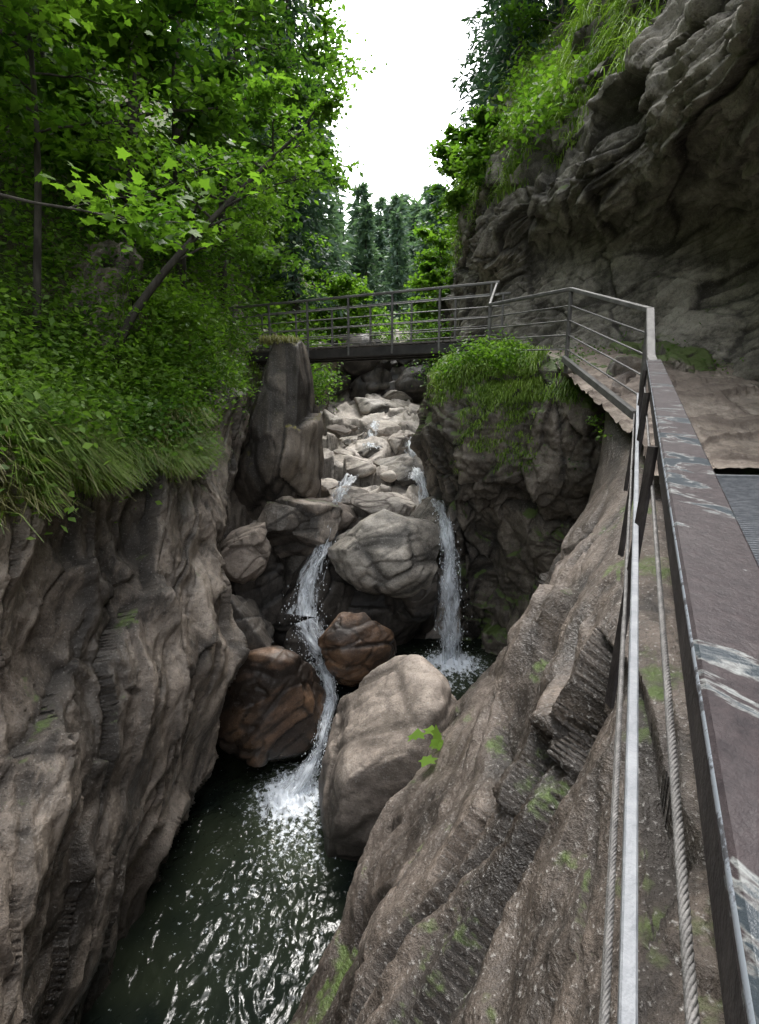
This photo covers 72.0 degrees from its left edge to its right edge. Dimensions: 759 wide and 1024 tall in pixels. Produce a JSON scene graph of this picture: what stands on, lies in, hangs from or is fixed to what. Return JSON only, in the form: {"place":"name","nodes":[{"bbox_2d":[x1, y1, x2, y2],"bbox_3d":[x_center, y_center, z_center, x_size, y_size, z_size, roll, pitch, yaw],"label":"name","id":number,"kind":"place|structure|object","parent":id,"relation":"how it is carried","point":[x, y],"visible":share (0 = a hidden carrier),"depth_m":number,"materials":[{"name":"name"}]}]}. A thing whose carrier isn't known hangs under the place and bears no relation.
{"place":"outdoors","nodes":[
{"label":"outdoors","id":0,"kind":"place"},
{"bbox_2d":[0,44,319,403],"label":"ground","id":1,"kind":"structure","parent":0,"point":[10,244],"depth_m":8.58,"materials":[{"name":"green plant"}]},
{"bbox_2d":[3,24,84,72],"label":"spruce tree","id":2,"kind":"object","parent":1,"relation":"on","point":[42,53],"depth_m":13.75,"materials":[{"name":"green plant"}]},
{"bbox_2d":[0,0,100,77],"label":"maple tree","id":3,"kind":"object","parent":1,"relation":"on","point":[22,6],"visible":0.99,"depth_m":5.33,"materials":[{"name":"green plant"}]},
{"bbox_2d":[0,0,154,200],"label":"maple tree","id":4,"kind":"object","parent":1,"relation":"on","point":[121,25],"visible":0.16,"depth_m":7.54,"materials":[{"name":"green plant"}]},
{"bbox_2d":[0,0,194,347],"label":"deciduous tree","id":5,"kind":"object","parent":1,"relation":"on","point":[147,106],"visible":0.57,"depth_m":6.86,"materials":[{"name":"green plant"}]},
{"bbox_2d":[0,0,201,128],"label":"deciduous tree","id":6,"kind":"object","parent":1,"relation":"on","point":[1,2],"visible":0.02,"depth_m":11.37,"materials":[{"name":"green plant"}]},
{"bbox_2d":[0,199,214,480],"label":"undergrowth","id":7,"kind":"object","parent":1,"relation":"on","point":[33,355],"visible":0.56,"depth_m":6.83,"materials":[{"name":"green plant"}]},
{"bbox_2d":[0,0,216,125],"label":"deciduous tree","id":8,"kind":"object","parent":1,"relation":"on","point":[173,60],"visible":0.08,"depth_m":9.85,"materials":[{"name":"green plant"}]},
{"bbox_2d":[0,319,226,539],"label":"shrub","id":9,"kind":"object","parent":1,"relation":"on","point":[114,421],"visible":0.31,"depth_m":6.33,"materials":[{"name":"green plant"}]},
{"bbox_2d":[47,2,215,104],"bbox_3d":[-8.274,-17.405,15.037,7.506,13.158,10.467,-9,15,-36],"label":"deciduous tree","id":10,"kind":"object","parent":1,"relation":"on","point":[105,70],"visible":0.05,"depth_m":16.64,"materials":[{"name":"green plant"}]},
{"bbox_2d":[0,0,274,254],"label":"deciduous tree","id":11,"kind":"object","parent":1,"relation":"on","point":[130,41],"visible":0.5,"depth_m":8.72,"materials":[{"name":"green plant"}]},
{"bbox_2d":[0,18,286,463],"bbox_3d":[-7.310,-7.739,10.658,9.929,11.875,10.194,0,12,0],"label":"undergrowth","id":12,"kind":"object","parent":1,"relation":"on","point":[9,177],"visible":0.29,"depth_m":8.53,"materials":[{"name":"green plant"}]},
{"bbox_2d":[24,254,262,435],"bbox_3d":[-3.400,-2.932,9.523,2.478,3.417,6.751,0,12,0],"label":"shrub","id":13,"kind":"object","parent":1,"relation":"on","point":[238,373],"visible":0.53,"depth_m":8.95,"materials":[{"name":"green plant"}]},
{"bbox_2d":[97,0,215,124],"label":"deciduous tree","id":14,"kind":"object","parent":1,"relation":"on","point":[183,25],"visible":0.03,"depth_m":22.02,"materials":[{"name":"green plant"}]},
{"bbox_2d":[6,0,310,291],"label":"deciduous tree","id":15,"kind":"object","parent":1,"relation":"on","point":[178,128],"visible":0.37,"depth_m":10.98,"materials":[{"name":"green plant"}]},
{"bbox_2d":[0,237,339,1023],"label":"gorge rock wall","id":16,"kind":"structure","parent":1,"relation":"on","point":[124,651],"depth_m":5.34,"materials":[{"name":"grey stone"}]},
{"bbox_2d":[0,345,234,541],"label":"grass","id":17,"kind":"structure","parent":16,"relation":"on","point":[79,449],"depth_m":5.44,"materials":[{"name":"green plant"}]},
{"bbox_2d":[0,0,261,255],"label":"maple tree","id":18,"kind":"object","parent":16,"relation":"on","point":[16,107],"visible":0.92,"depth_m":5.73,"materials":[{"name":"green plant"}]},
{"bbox_2d":[229,547,284,626],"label":"boulder","id":19,"kind":"object","parent":16,"relation":"attached to","point":[264,590],"visible":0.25,"depth_m":10.28,"materials":[{"name":"grey stone"}]},
{"bbox_2d":[220,522,270,583],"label":"boulder","id":20,"kind":"object","parent":19,"relation":"on","point":[245,552],"visible":0.98,"depth_m":9.56,"materials":[{"name":"grey stone"}]},
{"bbox_2d":[256,496,342,557],"bbox_3d":[-1.737,0.319,10.513,1.992,1.277,1.341,0,12,0],"label":"boulder","id":21,"kind":"object","parent":19,"relation":"on","point":[299,527],"visible":0.82,"depth_m":10.16,"materials":[{"name":"grey stone"}]},
{"bbox_2d":[311,362,350,411],"bbox_3d":[-1.881,-4.073,16.765,1.956,1.743,3.483,0,12,0],"label":"shrub","id":22,"kind":"object","parent":16,"relation":"on","point":[323,379],"visible":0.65,"depth_m":16.63,"materials":[{"name":"green plant"}]},
{"bbox_2d":[4,38,354,375],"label":"undergrowth","id":23,"kind":"object","parent":1,"relation":"on","point":[268,291],"visible":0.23,"depth_m":17.83,"materials":[{"name":"green plant"}]},
{"bbox_2d":[106,263,264,390],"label":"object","id":24,"kind":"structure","parent":1,"relation":"on","point":[221,368],"depth_m":9.24,"materials":[{"name":"green plant"}]},
{"bbox_2d":[43,66,357,362],"bbox_3d":[-2.349,-4.288,8.404,3.758,4.800,4.728,11,17,43],"label":"deciduous tree","id":25,"kind":"object","parent":1,"relation":"on","point":[266,92],"visible":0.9,"depth_m":7.99,"materials":[{"name":"green plant"}]},
{"bbox_2d":[81,0,350,309],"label":"deciduous tree","id":26,"kind":"object","parent":1,"relation":"on","point":[303,101],"visible":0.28,"depth_m":14.51,"materials":[{"name":"green plant"}]},
{"bbox_2d":[159,7,275,207],"bbox_3d":[-6.635,-22.337,21.784,5.548,21.000,5.846,0,12,0],"label":"deciduous tree","id":27,"kind":"object","parent":1,"relation":"on","point":[212,54],"visible":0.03,"depth_m":22.13,"materials":[{"name":"green plant"}]},
{"bbox_2d":[105,0,351,261],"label":"deciduous tree","id":28,"kind":"object","parent":1,"relation":"on","point":[314,48],"visible":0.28,"depth_m":18.06,"materials":[{"name":"green plant"}]},
{"bbox_2d":[210,0,388,320],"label":"deciduous tree","id":29,"kind":"object","parent":1,"relation":"on","point":[328,27],"visible":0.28,"depth_m":21.30,"materials":[{"name":"green plant"}]},
{"bbox_2d":[241,0,358,334],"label":"spruce tree","id":30,"kind":"object","parent":1,"relation":"on","point":[299,239],"visible":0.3,"depth_m":19.35,"materials":[{"name":"green plant"}]},
{"bbox_2d":[281,129,328,293],"bbox_3d":[-5.029,-16.622,30.102,4.911,15.000,4.987,0,12,0],"label":"spruce tree","id":31,"kind":"object","parent":1,"relation":"on","point":[315,236],"depth_m":30.12,"materials":[{"name":"green plant"}]},
{"bbox_2d":[135,0,531,334],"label":"distant spruce forest","id":32,"kind":"object","parent":1,"relation":"on","point":[378,247],"visible":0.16,"depth_m":38.49,"materials":[{"name":"green plant"}]},
{"bbox_2d":[312,298,437,342],"bbox_3d":[0.083,-8.837,26.059,7.613,3.122,7.598,0,12,0],"label":"shrub","id":33,"kind":"object","parent":1,"relation":"on","point":[407,318],"visible":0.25,"depth_m":24.19,"materials":[{"name":"green plant"}]},
{"bbox_2d":[330,334,439,400],"bbox_3d":[0.456,-6.455,23.741,6.684,3.193,3.340,0,12,0],"label":"rock step","id":34,"kind":"object","parent":1,"relation":"on","point":[381,377],"visible":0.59,"depth_m":22.72,"materials":[{"name":"grey stone"}]},
{"bbox_2d":[404,178,456,293],"bbox_3d":[4.083,-14.237,28.497,5.740,6.808,4.479,0,12,0],"label":"deciduous tree","id":35,"kind":"object","parent":1,"relation":"on","point":[435,210],"visible":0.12,"depth_m":28.08,"materials":[{"name":"green plant"}]},
{"bbox_2d":[407,226,454,319],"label":"deciduous tree","id":36,"kind":"object","parent":1,"relation":"on","point":[439,243],"visible":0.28,"depth_m":24.13,"materials":[{"name":"green plant"}]},
{"bbox_2d":[438,0,528,190],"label":"spruce tree","id":37,"kind":"object","parent":1,"relation":"on","point":[476,33],"visible":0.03,"depth_m":23.35,"materials":[{"name":"green plant"}]},
{"bbox_2d":[430,0,551,219],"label":"spruce tree","id":38,"kind":"object","parent":1,"relation":"on","point":[463,85],"visible":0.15,"depth_m":18.91,"materials":[{"name":"green plant"}]},
{"bbox_2d":[458,0,572,128],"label":"spruce tree","id":39,"kind":"object","parent":1,"relation":"on","point":[493,91],"visible":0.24,"depth_m":16.35,"materials":[{"name":"green plant"}]},
{"bbox_2d":[289,371,758,1023],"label":"rock slab wall","id":40,"kind":"structure","parent":1,"relation":"on","point":[477,891],"depth_m":2.57,"materials":[{"name":"grey stone"}]},
{"bbox_2d":[408,725,442,766],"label":"maple sapling","id":41,"kind":"object","parent":40,"relation":"on","point":[437,742],"visible":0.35,"depth_m":5.33,"materials":[{"name":"green plant"}]},
{"bbox_2d":[585,413,611,442],"bbox_3d":[3.007,-1.040,6.911,0.573,0.529,1.116,0,12,0],"label":"shrub","id":42,"kind":"object","parent":40,"relation":"on","point":[599,431],"visible":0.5,"depth_m":6.98,"materials":[{"name":"green plant"}]},
{"bbox_2d":[659,474,758,564],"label":"walkway","id":43,"kind":"structure","parent":40,"relation":"on","point":[741,492],"depth_m":4.04,"materials":[{"name":"metal"}]},
{"bbox_2d":[476,0,584,71],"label":"deciduous tree","id":44,"kind":"object","parent":1,"relation":"on","point":[533,13],"visible":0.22,"depth_m":15.41,"materials":[{"name":"green plant"}]},
{"bbox_2d":[511,0,577,30],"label":"spruce tree","id":45,"kind":"object","parent":1,"relation":"on","point":[569,11],"visible":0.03,"depth_m":16.64,"materials":[{"name":"green plant"}]},
{"bbox_2d":[410,340,733,654],"bbox_3d":[2.438,0.511,11.450,4.025,7.876,8.851,-8,14,-33],"label":"mossy rock outcrop","id":46,"kind":"object","parent":1,"relation":"on","point":[510,533],"visible":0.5,"depth_m":9.30,"materials":[{"name":"grey stone"}]},
{"bbox_2d":[228,281,510,364],"bbox_3d":[-0.448,-4.229,12.145,6.626,1.342,1.245,5,13,23],"label":"footbridge","id":47,"kind":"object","parent":46,"relation":"on","point":[370,351],"visible":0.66,"depth_m":11.66,"materials":[{"name":"grey metal"}]},
{"bbox_2d":[407,436,428,503],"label":"waterfall","id":48,"kind":"structure","parent":46,"relation":"on","point":[416,475],"depth_m":12.48,"materials":[{"name":"white liquid"}]},
{"bbox_2d":[426,324,534,390],"bbox_3d":[1.843,-2.681,9.353,2.267,1.337,1.540,9,15,37],"label":"shrub","id":49,"kind":"object","parent":46,"relation":"on","point":[508,351],"visible":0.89,"depth_m":9.10,"materials":[{"name":"green plant"}]},
{"bbox_2d":[454,383,544,477],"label":"grass","id":50,"kind":"structure","parent":46,"relation":"on","point":[510,414],"depth_m":8.70,"materials":[{"name":"green plant"}]},
{"bbox_2d":[423,339,587,409],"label":"grass","id":51,"kind":"structure","parent":46,"relation":"on","point":[530,369],"depth_m":8.81,"materials":[{"name":"green plant"}]},
{"bbox_2d":[427,322,743,470],"bbox_3d":[3.359,-1.887,8.766,5.175,2.635,2.355,7,14,28],"label":"shrub","id":52,"kind":"object","parent":46,"relation":"on","point":[668,349],"visible":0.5,"depth_m":8.40,"materials":[{"name":"green plant"}]},
{"bbox_2d":[487,282,758,1023],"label":"steel handrail","id":53,"kind":"object","parent":46,"relation":"on","point":[714,568],"visible":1,"depth_m":0.69,"materials":[{"name":"metal"}]},
{"bbox_2d":[547,343,758,475],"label":"footpath","id":54,"kind":"structure","parent":46,"relation":"on","point":[721,407],"depth_m":6.68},
{"bbox_2d":[80,739,357,1023],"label":"stream pool water","id":55,"kind":"structure","parent":0,"point":[238,921],"depth_m":6.26,"materials":[{"name":"green liquid"}]},
{"bbox_2d":[217,646,325,766],"bbox_3d":[-1.892,3.143,8.872,1.952,2.170,1.936,0,12,0],"label":"boulder","id":56,"kind":"object","parent":55,"relation":"in","point":[273,705],"visible":0.87,"depth_m":8.20,"materials":[{"name":"brown stone"}]},
{"bbox_2d":[230,594,273,649],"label":"boulder","id":57,"kind":"object","parent":56,"relation":"on","point":[255,627],"visible":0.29,"depth_m":9.03,"materials":[{"name":"grey stone"}]},
{"bbox_2d":[318,654,456,860],"bbox_3d":[0.119,3.826,7.573,2.096,3.514,1.947,0,12,0],"label":"boulder","id":58,"kind":"object","parent":55,"relation":"in","point":[371,763],"visible":0.48,"depth_m":6.87,"materials":[{"name":"grey-beige rock"}]},
{"bbox_2d":[276,664,337,805],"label":"waterfall","id":59,"kind":"structure","parent":0,"point":[306,768],"depth_m":8.33,"materials":[{"name":"white liquid"}]},
{"bbox_2d":[136,0,551,228],"label":"sky","id":60,"kind":"structure","parent":0,"point":[406,103],"materials":[{"name":"white"}]},
{"bbox_2d":[250,321,460,737],"bbox_3d":[0.000,-2.186,16.915,8.400,12.767,26.000,0,12,0],"label":"stream bed","id":61,"kind":"object","parent":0,"point":[346,414],"visible":0.12,"depth_m":15.70,"materials":[{"name":"grey stone"}]},
{"bbox_2d":[235,340,323,520],"bbox_3d":[-2.149,-1.379,11.558,2.112,4.708,2.079,9,15,37],"label":"boulder","id":62,"kind":"object","parent":61,"relation":"on","point":[281,453],"visible":0.8,"depth_m":10.80,"materials":[{"name":"grey stone"}]},
{"bbox_2d":[258,333,301,346],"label":"grass","id":63,"kind":"structure","parent":62,"relation":"on","point":[269,340],"depth_m":10.81,"materials":[{"name":"green plant"}]},
{"bbox_2d":[279,499,337,624],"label":"waterfall","id":64,"kind":"structure","parent":61,"relation":"on","point":[307,590],"depth_m":9.85,"materials":[{"name":"white liquid"}]},
{"bbox_2d":[306,498,357,531],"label":"boulder","id":65,"kind":"object","parent":61,"relation":"on","point":[349,516],"visible":0.28,"depth_m":11.13,"materials":[{"name":"grey stone"}]},
{"bbox_2d":[335,473,358,537],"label":"waterfall","id":66,"kind":"structure","parent":61,"relation":"on","point":[349,481],"depth_m":12.29,"materials":[{"name":"white liquid"}]},
{"bbox_2d":[303,273,395,338],"bbox_3d":[-1.871,-9.161,24.294,4.035,3.424,4.840,11,16,42],"label":"deciduous tree","id":67,"kind":"object","parent":61,"relation":"on","point":[348,287],"visible":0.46,"depth_m":23.95,"materials":[{"name":"green plant"}]},
{"bbox_2d":[321,405,413,504],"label":"river rocks","id":68,"kind":"object","parent":61,"relation":"on","point":[357,465],"visible":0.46,"depth_m":14.94,"materials":[{"name":"grey stone"}]},
{"bbox_2d":[353,420,381,449],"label":"waterfall","id":69,"kind":"structure","parent":61,"relation":"on","point":[371,434],"depth_m":17.09,"materials":[{"name":"white liquid"}]},
{"bbox_2d":[350,492,415,515],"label":"boulder","id":70,"kind":"object","parent":61,"relation":"on","point":[373,503],"visible":0.79,"depth_m":11.32,"materials":[{"name":"grey stone"}]},
{"bbox_2d":[341,390,428,497],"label":"river rocks","id":71,"kind":"object","parent":61,"relation":"on","point":[401,465],"visible":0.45,"depth_m":15.59,"materials":[{"name":"grey stone"}]},
{"bbox_2d":[347,589,437,645],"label":"boulder","id":72,"kind":"object","parent":61,"relation":"on","point":[374,607],"visible":0.15,"depth_m":10.84,"materials":[{"name":"grey stone"}]},
{"bbox_2d":[327,509,442,597],"bbox_3d":[0.135,0.814,10.237,2.353,1.802,1.659,0,12,0],"label":"boulder","id":73,"kind":"object","parent":72,"relation":"on","point":[387,552],"visible":0.99,"depth_m":9.71,"materials":[{"name":"grey stone"}]},
{"bbox_2d":[384,572,440,622],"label":"boulder","id":74,"kind":"object","parent":72,"relation":"on","point":[421,605],"visible":0.59,"depth_m":10.15,"materials":[{"name":"stone"}]},
{"bbox_2d":[409,496,447,526],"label":"boulder","id":75,"kind":"object","parent":61,"relation":"on","point":[425,508],"visible":0.34,"depth_m":11.16,"materials":[{"name":"grey stone"}]},
{"bbox_2d":[317,638,497,704],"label":"plunge pool water","id":76,"kind":"structure","parent":0,"point":[476,661],"depth_m":10.22,"materials":[{"name":"white liquid"}]},
{"bbox_2d":[273,610,333,685],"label":"waterfall","id":77,"kind":"structure","parent":76,"relation":"on","point":[312,641],"depth_m":9.48,"materials":[{"name":"white liquid"}]},
{"bbox_2d":[283,619,326,671],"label":"boulder","id":78,"kind":"object","parent":76,"relation":"in","point":[292,643],"visible":0.34,"depth_m":9.78,"materials":[{"name":"grey stone"}]},
{"bbox_2d":[273,553,355,646],"bbox_3d":[-1.351,1.960,10.859,1.876,2.268,1.052,-10,16,-39],"label":"boulder","id":79,"kind":"object","parent":76,"relation":"in","point":[335,596],"visible":0.57,"depth_m":10.45,"materials":[{"name":"grey stone"}]},
{"bbox_2d":[318,612,396,686],"bbox_3d":[-0.385,2.411,9.459,1.419,1.420,1.278,0,12,0],"label":"boulder","id":80,"kind":"object","parent":76,"relation":"in","point":[356,648],"visible":0.93,"depth_m":9.03,"materials":[{"name":"brown stone"}]},
{"bbox_2d":[425,498,471,668],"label":"waterfall","id":81,"kind":"structure","parent":76,"relation":"in","point":[446,536],"depth_m":10.04,"materials":[{"name":"white liquid"}]},
{"bbox_2d":[440,0,758,393],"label":"overhanging cliff","id":82,"kind":"structure","parent":0,"point":[646,193],"depth_m":8.86,"materials":[{"name":"grey stone"}]},
{"bbox_2d":[398,259,453,359],"bbox_3d":[2.372,-7.793,20.859,3.507,4.379,3.374,-6,13,-26],"label":"deciduous tree","id":83,"kind":"object","parent":82,"relation":"on","point":[433,277],"visible":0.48,"depth_m":20.28,"materials":[{"name":"green plant"}]},
{"bbox_2d":[396,314,456,393],"bbox_3d":[1.934,-5.425,18.146,2.248,2.715,4.801,-1,12,-4],"label":"shrub","id":84,"kind":"object","parent":82,"relation":"on","point":[434,335],"visible":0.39,"depth_m":17.44,"materials":[{"name":"green plant"}]},
{"bbox_2d":[427,122,477,214],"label":"deciduous tree","id":85,"kind":"object","parent":82,"relation":"on","point":[457,136],"visible":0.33,"depth_m":15.40,"materials":[{"name":"green plant"}]},
{"bbox_2d":[443,102,514,198],"bbox_3d":[2.986,-8.704,13.135,2.135,2.572,2.673,10,15,38],"label":"deciduous tree","id":86,"kind":"object","parent":82,"relation":"on","point":[473,163],"visible":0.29,"depth_m":12.76,"materials":[{"name":"green plant"}]},
{"bbox_2d":[429,0,606,252],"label":"shrub","id":87,"kind":"object","parent":82,"relation":"on","point":[543,112],"visible":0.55,"depth_m":11.29,"materials":[{"name":"green plant"}]},
{"bbox_2d":[441,0,666,279],"bbox_3d":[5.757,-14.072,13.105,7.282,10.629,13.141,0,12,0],"label":"grass","id":88,"kind":"structure","parent":82,"relation":"on","point":[588,18],"depth_m":10.33,"materials":[{"name":"green plant"}]}
]}

